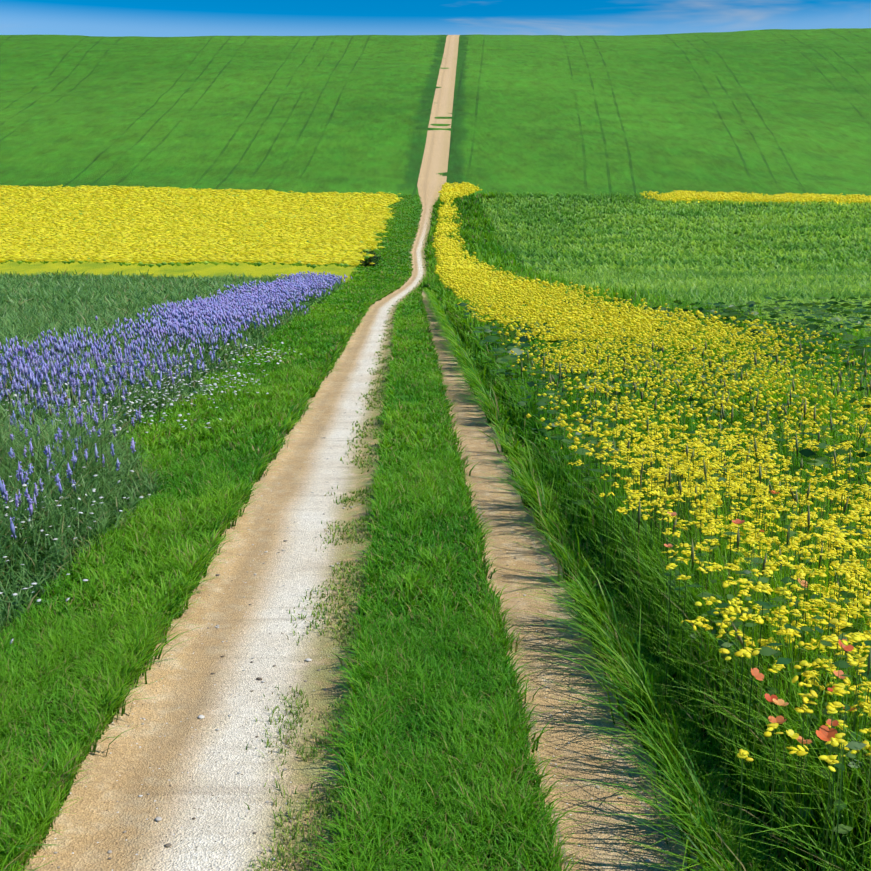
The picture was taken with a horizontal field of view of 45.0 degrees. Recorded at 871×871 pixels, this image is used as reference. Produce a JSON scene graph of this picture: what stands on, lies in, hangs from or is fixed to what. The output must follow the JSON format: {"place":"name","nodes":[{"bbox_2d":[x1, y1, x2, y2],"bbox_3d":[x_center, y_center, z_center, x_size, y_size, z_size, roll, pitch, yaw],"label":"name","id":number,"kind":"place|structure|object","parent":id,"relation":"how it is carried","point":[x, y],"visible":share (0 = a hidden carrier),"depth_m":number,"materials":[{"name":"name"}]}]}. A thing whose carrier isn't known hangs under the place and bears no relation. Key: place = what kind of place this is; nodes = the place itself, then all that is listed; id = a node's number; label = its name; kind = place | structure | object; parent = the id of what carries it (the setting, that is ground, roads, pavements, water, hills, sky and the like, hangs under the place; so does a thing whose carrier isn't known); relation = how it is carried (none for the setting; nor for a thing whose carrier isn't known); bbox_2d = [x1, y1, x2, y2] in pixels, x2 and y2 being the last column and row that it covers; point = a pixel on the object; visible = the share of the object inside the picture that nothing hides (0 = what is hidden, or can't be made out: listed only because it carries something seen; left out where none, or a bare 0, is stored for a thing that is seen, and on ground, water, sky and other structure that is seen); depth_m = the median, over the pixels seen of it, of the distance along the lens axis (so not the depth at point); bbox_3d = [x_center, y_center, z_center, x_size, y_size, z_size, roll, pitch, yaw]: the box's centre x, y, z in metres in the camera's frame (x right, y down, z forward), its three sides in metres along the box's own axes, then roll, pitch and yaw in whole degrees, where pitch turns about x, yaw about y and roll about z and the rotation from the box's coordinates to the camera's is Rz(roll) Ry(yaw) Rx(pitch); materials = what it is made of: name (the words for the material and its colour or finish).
{"place":"outdoors","nodes":[
{"label":"outdoors","id":0,"kind":"place"},
{"bbox_2d":[0,187,358,633],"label":"meadow grass","id":1,"kind":"structure","parent":0,"point":[32,307],"depth_m":10.47,"materials":[{"name":"green plant"}]},
{"bbox_2d":[0,342,221,538],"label":"purple flower florets","id":2,"kind":"object","parent":1,"relation":"on","point":[77,417],"visible":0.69,"depth_m":10.78,"materials":[{"name":"purple plant"}]},
{"bbox_2d":[0,342,294,643],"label":"white flowers","id":3,"kind":"object","parent":1,"relation":"on","point":[162,418],"visible":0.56,"depth_m":10.99,"materials":[{"name":"white plant"}]},
{"bbox_2d":[0,271,351,538],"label":"purple flowers","id":4,"kind":"object","parent":1,"relation":"on","point":[223,307],"visible":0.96,"depth_m":16.47,"materials":[{"name":"purple plant"}]},
{"bbox_2d":[0,185,402,268],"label":"yellow flower field","id":5,"kind":"structure","parent":1,"relation":"on","point":[148,225],"depth_m":74.28,"materials":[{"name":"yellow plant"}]},
{"bbox_2d":[5,341,870,680],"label":"flowers","id":6,"kind":"object","parent":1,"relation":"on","point":[795,497],"depth_m":7.45,"materials":[{"name":"yellow plant"}]},
{"bbox_2d":[0,28,870,870],"bbox_3d":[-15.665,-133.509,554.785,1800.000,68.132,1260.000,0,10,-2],"label":"ground","id":7,"kind":"structure","parent":0,"point":[770,112],"depth_m":138.97,"materials":[{"name":"green plant"}]},
{"bbox_2d":[0,322,241,580],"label":"flower stems","id":8,"kind":"object","parent":7,"relation":"on","point":[160,407],"visible":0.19,"depth_m":11.81,"materials":[{"name":"green plant"}]},
{"bbox_2d":[18,35,459,870],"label":"dirt road","id":9,"kind":"structure","parent":7,"relation":"on","point":[184,751],"depth_m":4.59,"materials":[{"name":"beige soil"}]},
{"bbox_2d":[0,284,401,870],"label":"edge grass","id":10,"kind":"structure","parent":9,"relation":"on","point":[339,349],"depth_m":6.04,"materials":[{"name":"green plant"}]},
{"bbox_2d":[291,302,403,870],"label":"edge grass","id":11,"kind":"structure","parent":9,"relation":"on","point":[390,387],"depth_m":5.09,"materials":[{"name":"green plant"}]},
{"bbox_2d":[54,356,650,868],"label":"track pebbles","id":12,"kind":"object","parent":9,"relation":"on","point":[290,686],"visible":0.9,"depth_m":4.53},
{"bbox_2d":[242,207,431,870],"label":"grass tufts","id":13,"kind":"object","parent":7,"relation":"on","point":[341,631],"depth_m":4.93,"materials":[{"name":"green plant"}]},
{"bbox_2d":[357,250,382,265],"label":"trackside bush","id":14,"kind":"object","parent":7,"relation":"on","point":[374,258],"depth_m":58.93,"materials":[{"name":"green plant"}]},
{"bbox_2d":[0,194,796,870],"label":"lawn grass","id":15,"kind":"structure","parent":7,"relation":"on","point":[166,530],"depth_m":4.87,"materials":[{"name":"green plant"}]},
{"bbox_2d":[0,353,870,865],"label":"flowers","id":16,"kind":"object","parent":7,"relation":"on","point":[682,459],"depth_m":7.91,"materials":[{"name":"yellow plant"}]},
{"bbox_2d":[418,295,593,870],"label":"edge grass","id":17,"kind":"structure","parent":7,"relation":"on","point":[425,314],"depth_m":4.94,"materials":[{"name":"green plant"}]},
{"bbox_2d":[422,292,708,870],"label":"track rut","id":18,"kind":"structure","parent":7,"relation":"on","point":[600,832],"depth_m":4.47,"materials":[{"name":"beige soil"}]},
{"bbox_2d":[422,287,756,870],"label":"edge grass","id":19,"kind":"structure","parent":7,"relation":"on","point":[489,408],"depth_m":4.32,"materials":[{"name":"green plant"}]},
{"bbox_2d":[418,190,870,870],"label":"meadow grass","id":20,"kind":"structure","parent":7,"relation":"on","point":[642,590],"depth_m":5.27,"materials":[{"name":"green plant"}]},
{"bbox_2d":[555,407,870,771],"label":"yellow flowers","id":21,"kind":"object","parent":20,"relation":"on","point":[842,622],"visible":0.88,"depth_m":4.74,"materials":[{"name":"yellow plant"}]},
{"bbox_2d":[657,491,798,738],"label":"buttercup flowers","id":22,"kind":"object","parent":21,"relation":"on","point":[791,734],"visible":1,"depth_m":3.00,"materials":[{"name":"yellow plant"}]},
{"bbox_2d":[432,182,870,452],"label":"yellow flowers","id":23,"kind":"object","parent":7,"relation":"on","point":[467,278],"visible":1,"depth_m":13.87,"materials":[{"name":"yellow plant"}]},
{"bbox_2d":[455,296,870,870],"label":"weed leaves","id":24,"kind":"object","parent":7,"relation":"on","point":[728,313],"visible":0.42,"depth_m":9.48,"materials":[{"name":"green plant"}]},
{"bbox_2d":[556,412,870,870],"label":"flower stems","id":25,"kind":"object","parent":7,"relation":"on","point":[699,480],"visible":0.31,"depth_m":4.63,"materials":[{"name":"green plant"}]},
{"bbox_2d":[656,500,855,870],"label":"flower stems","id":26,"kind":"object","parent":7,"relation":"on","point":[784,762],"visible":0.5,"depth_m":3.11,"materials":[{"name":"green plant"}]},
{"bbox_2d":[664,490,856,743],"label":"red flowers","id":27,"kind":"object","parent":26,"relation":"attached to","point":[824,733],"visible":0.73,"depth_m":3.09,"materials":[{"name":"red plant"}]},
{"bbox_2d":[0,0,870,36],"label":"sky","id":28,"kind":"structure","parent":0,"point":[107,18],"materials":[{"name":"blue"}]},
{"bbox_2d":[481,191,870,338],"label":"grass field","id":29,"kind":"structure","parent":0,"point":[731,279],"depth_m":68.17,"materials":[{"name":"green plant"}]}
]}

